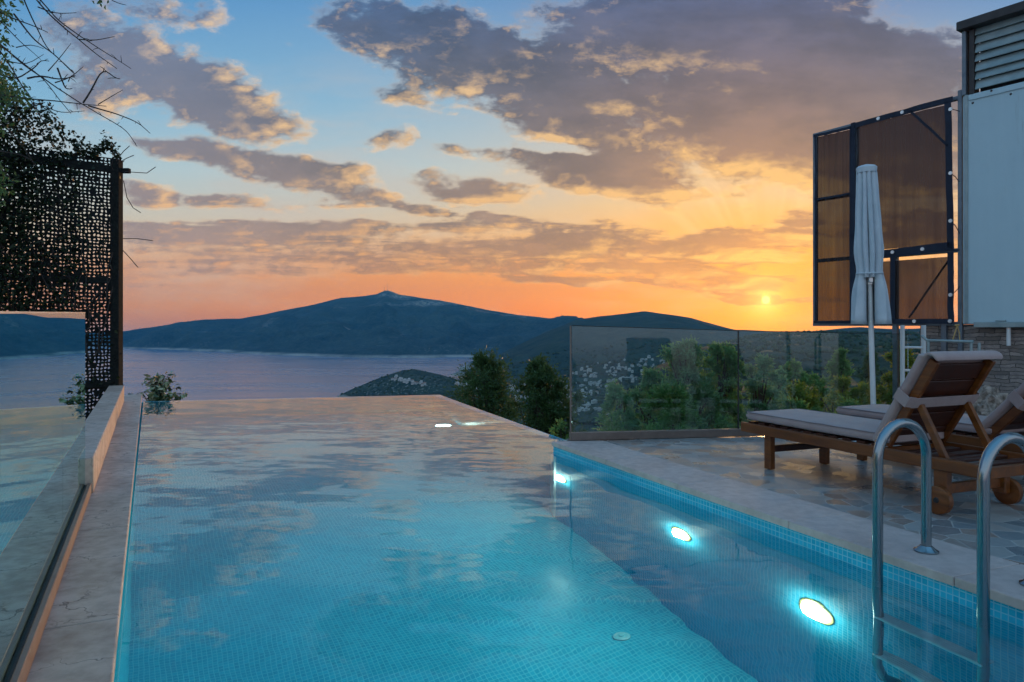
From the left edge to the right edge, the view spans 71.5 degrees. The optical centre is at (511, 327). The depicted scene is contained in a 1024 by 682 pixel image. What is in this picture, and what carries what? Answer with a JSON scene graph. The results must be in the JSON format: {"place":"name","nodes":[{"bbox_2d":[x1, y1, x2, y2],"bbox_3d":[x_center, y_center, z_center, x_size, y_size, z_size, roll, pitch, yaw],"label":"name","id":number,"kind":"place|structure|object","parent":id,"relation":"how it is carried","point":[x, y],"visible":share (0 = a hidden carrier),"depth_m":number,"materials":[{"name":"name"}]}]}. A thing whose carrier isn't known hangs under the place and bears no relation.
{"place":"outdoors","nodes":[
{"label":"outdoors","id":0,"kind":"place"},
{"bbox_2d":[0,0,149,210],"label":"overhanging branch","id":1,"kind":"object","parent":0,"point":[11,93],"visible":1,"depth_m":4.93,"materials":[{"name":"brown plant"}]},
{"bbox_2d":[128,371,187,400],"bbox_3d":[-6.397,1.364,12.989,1.021,1.122,1.128,0,0,21],"label":"variegated shrub","id":2,"kind":"object","parent":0,"point":[158,389],"visible":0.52,"depth_m":12.93,"materials":[{"name":"green plant"}]},
{"bbox_2d":[85,347,568,433],"bbox_3d":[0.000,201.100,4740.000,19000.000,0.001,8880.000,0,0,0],"label":"sea","id":3,"kind":"structure","parent":0,"point":[205,375],"depth_m":3238.86,"materials":[{"name":"blue liquid"}]},
{"bbox_2d":[85,290,583,357],"bbox_3d":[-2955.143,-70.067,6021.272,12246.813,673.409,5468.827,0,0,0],"label":"mountain","id":4,"kind":"structure","parent":0,"point":[387,324],"depth_m":6110.35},
{"bbox_2d":[337,369,571,432],"bbox_3d":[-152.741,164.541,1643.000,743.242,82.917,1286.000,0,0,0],"label":"headland","id":5,"kind":"structure","parent":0,"point":[415,389],"depth_m":1867.24,"materials":[{"name":"green plant"}]},
{"bbox_2d":[0,0,1023,331],"label":"sky","id":6,"kind":"structure","parent":0,"point":[537,158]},
{"bbox_2d":[115,395,1023,681],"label":"pool water","id":7,"kind":"structure","parent":0,"point":[391,539],"depth_m":3.50,"materials":[{"name":"blue liquid"}]},
{"bbox_2d":[453,311,919,420],"bbox_3d":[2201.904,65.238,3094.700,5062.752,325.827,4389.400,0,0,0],"label":"hill","id":8,"kind":"structure","parent":0,"point":[557,339],"depth_m":3489.47,"materials":[{"name":"green plant"}]},
{"bbox_2d":[567,436,1023,564],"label":"terrace floor","id":9,"kind":"structure","parent":0,"point":[842,481],"depth_m":5.09,"materials":[{"name":"stone"}]},
{"bbox_2d":[569,325,907,440],"bbox_3d":[2.368,0.540,7.211,3.646,1.120,0.075,0,0,-9],"label":"glass balustrade","id":10,"kind":"object","parent":9,"relation":"on","point":[639,383],"visible":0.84,"depth_m":7.14,"materials":[{"name":"clear glass"}]},
{"bbox_2d":[851,164,901,446],"bbox_3d":[3.374,-0.204,6.620,0.481,2.622,0.480,0,0,0],"label":"closed parasol","id":11,"kind":"object","parent":9,"relation":"on","point":[870,304],"visible":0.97,"depth_m":6.57,"materials":[{"name":"white fabric"}]},
{"bbox_2d":[741,350,1023,513],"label":"sun lounger","id":12,"kind":"object","parent":9,"relation":"on","point":[936,395],"visible":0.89,"depth_m":4.49,"materials":[{"name":"brown wood"}]},
{"bbox_2d":[900,325,925,385],"bbox_3d":[3.998,0.540,7.090,0.233,1.120,0.049,0,0,40],"label":"metal ladder","id":13,"kind":"object","parent":9,"relation":"on","point":[903,347],"visible":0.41,"depth_m":7.12,"materials":[{"name":"grey metal"}]},
{"bbox_2d":[836,382,1023,460],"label":"sun lounger","id":14,"kind":"object","parent":9,"relation":"on","point":[1006,415],"visible":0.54,"depth_m":4.97,"materials":[{"name":"beige fabric"}]},
{"bbox_2d":[920,335,980,389],"bbox_3d":[3.935,0.583,6.407,0.076,1.034,0.484,0,0,-41],"label":"tube stand","id":15,"kind":"object","parent":9,"relation":"on","point":[971,342],"visible":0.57,"depth_m":6.39,"materials":[{"name":"grey metal"}]},
{"bbox_2d":[920,1,1023,433],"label":"house","id":16,"kind":"structure","parent":9,"relation":"on","point":[993,214],"depth_m":6.73,"materials":[{"name":"stone"}]},
{"bbox_2d":[813,90,963,350],"bbox_3d":[3.948,-0.565,7.614,0.097,3.530,1.591,0,0,-35],"label":"shade screen","id":17,"kind":"object","parent":16,"relation":"attached to","point":[908,155],"visible":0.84,"depth_m":7.42,"materials":[{"name":"metal"}]},
{"bbox_2d":[952,324,959,339],"bbox_3d":[4.210,0.049,6.746,0.082,0.157,0.022,0,0,0],"label":"rope loop","id":18,"kind":"object","parent":16,"relation":"hanging from","point":[956,325],"visible":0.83,"depth_m":6.75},
{"bbox_2d":[965,384,1007,435],"bbox_3d":[4.063,0.800,6.098,0.390,0.638,0.357,0,0,28],"label":"rock","id":19,"kind":"object","parent":9,"relation":"on","point":[990,400],"visible":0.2,"depth_m":6.02,"materials":[{"name":"grey stone"}]},
{"bbox_2d":[847,332,919,354],"bbox_3d":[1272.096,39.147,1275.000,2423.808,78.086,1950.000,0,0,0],"label":"valley slope","id":20,"kind":"structure","parent":0,"point":[915,342],"depth_m":973.36,"materials":[{"name":"green plant"}]},
{"bbox_2d":[341,330,919,418],"bbox_3d":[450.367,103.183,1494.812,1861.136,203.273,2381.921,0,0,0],"label":"hillside woodland","id":21,"kind":"object","parent":20,"relation":"on","point":[916,334],"visible":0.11,"depth_m":1811.35,"materials":[{"name":"green plant"}]},
{"bbox_3d":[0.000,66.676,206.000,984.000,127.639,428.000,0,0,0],"label":"near hillside","id":22,"kind":"structure","parent":0,"visible":0},
{"bbox_2d":[443,345,529,423],"bbox_3d":[-0.404,4.090,18.823,3.559,7.286,4.127,0,0,0],"label":"conifer tree","id":23,"kind":"object","parent":22,"relation":"on","point":[491,390],"visible":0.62,"depth_m":18.69,"materials":[{"name":"green plant"}]},
{"bbox_2d":[506,352,571,439],"bbox_3d":[0.658,3.711,16.997,2.060,6.267,2.598,0,0,41],"label":"evergreen tree","id":24,"kind":"object","parent":22,"relation":"on","point":[542,412],"visible":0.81,"depth_m":16.69,"materials":[{"name":"green plant"}]},
{"bbox_2d":[549,418,568,439],"bbox_3d":[0.598,1.778,8.321,0.370,1.463,0.268,0,0,-35],"label":"flowering shrub","id":25,"kind":"object","parent":22,"relation":"on","point":[559,427],"visible":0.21,"depth_m":8.29,"materials":[{"name":"green plant"}]},
{"bbox_2d":[908,349,915,372],"bbox_3d":[8.062,2.015,15.015,1.388,3.483,1.634,0,0,-38],"label":"pine tree","id":26,"kind":"object","parent":22,"relation":"on","point":[911,360],"visible":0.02,"depth_m":14.80,"materials":[{"name":"green plant"}]},
{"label":"support wall","id":27,"kind":"object","parent":22,"relation":"on","visible":0},
{"bbox_2d":[0,144,130,418],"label":"trellis screen","id":28,"kind":"object","parent":27,"relation":"attached to","point":[115,247],"visible":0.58,"depth_m":10.46,"materials":[{"name":"metal"}]},
{"bbox_2d":[0,77,155,419],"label":"climbing plant","id":29,"kind":"object","parent":28,"relation":"attached to","point":[81,150],"visible":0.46,"depth_m":10.09,"materials":[{"name":"green plant"}]},
{"bbox_2d":[26,394,141,681],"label":"pool side coping","id":30,"kind":"object","parent":27,"relation":"on","point":[79,640],"visible":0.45,"depth_m":3.05,"materials":[{"name":"beige stone"}]},
{"bbox_2d":[0,311,90,681],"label":"glass screen","id":31,"kind":"object","parent":30,"relation":"on","point":[45,492],"visible":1,"depth_m":2.62,"materials":[{"name":"clear glass"}]},
{"bbox_2d":[85,385,123,492],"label":"kerb wall","id":32,"kind":"structure","parent":30,"relation":"on","point":[101,420],"depth_m":6.26,"materials":[{"name":"beige stone"}]},
{"label":"pool floor","id":33,"kind":"structure","parent":0,"visible":0},
{"bbox_2d":[114,402,142,681],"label":"pool inner wall","id":34,"kind":"structure","parent":33,"relation":"on","point":[129,535],"depth_m":4.65,"materials":[{"name":"tile"}]},
{"bbox_2d":[553,446,1023,627],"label":"pool wall","id":35,"kind":"structure","parent":33,"relation":"on","point":[1007,613],"depth_m":3.86,"materials":[{"name":"tile"}]},
{"bbox_2d":[552,441,1023,610],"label":"pool coping","id":36,"kind":"object","parent":35,"relation":"on","point":[952,564],"visible":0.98,"depth_m":4.05,"materials":[{"name":"beige stone"}]},
{"bbox_2d":[872,418,1023,628],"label":"pool ladder","id":37,"kind":"object","parent":36,"relation":"on","point":[995,446],"visible":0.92,"depth_m":3.34,"materials":[{"name":"silver metal"}]}
]}

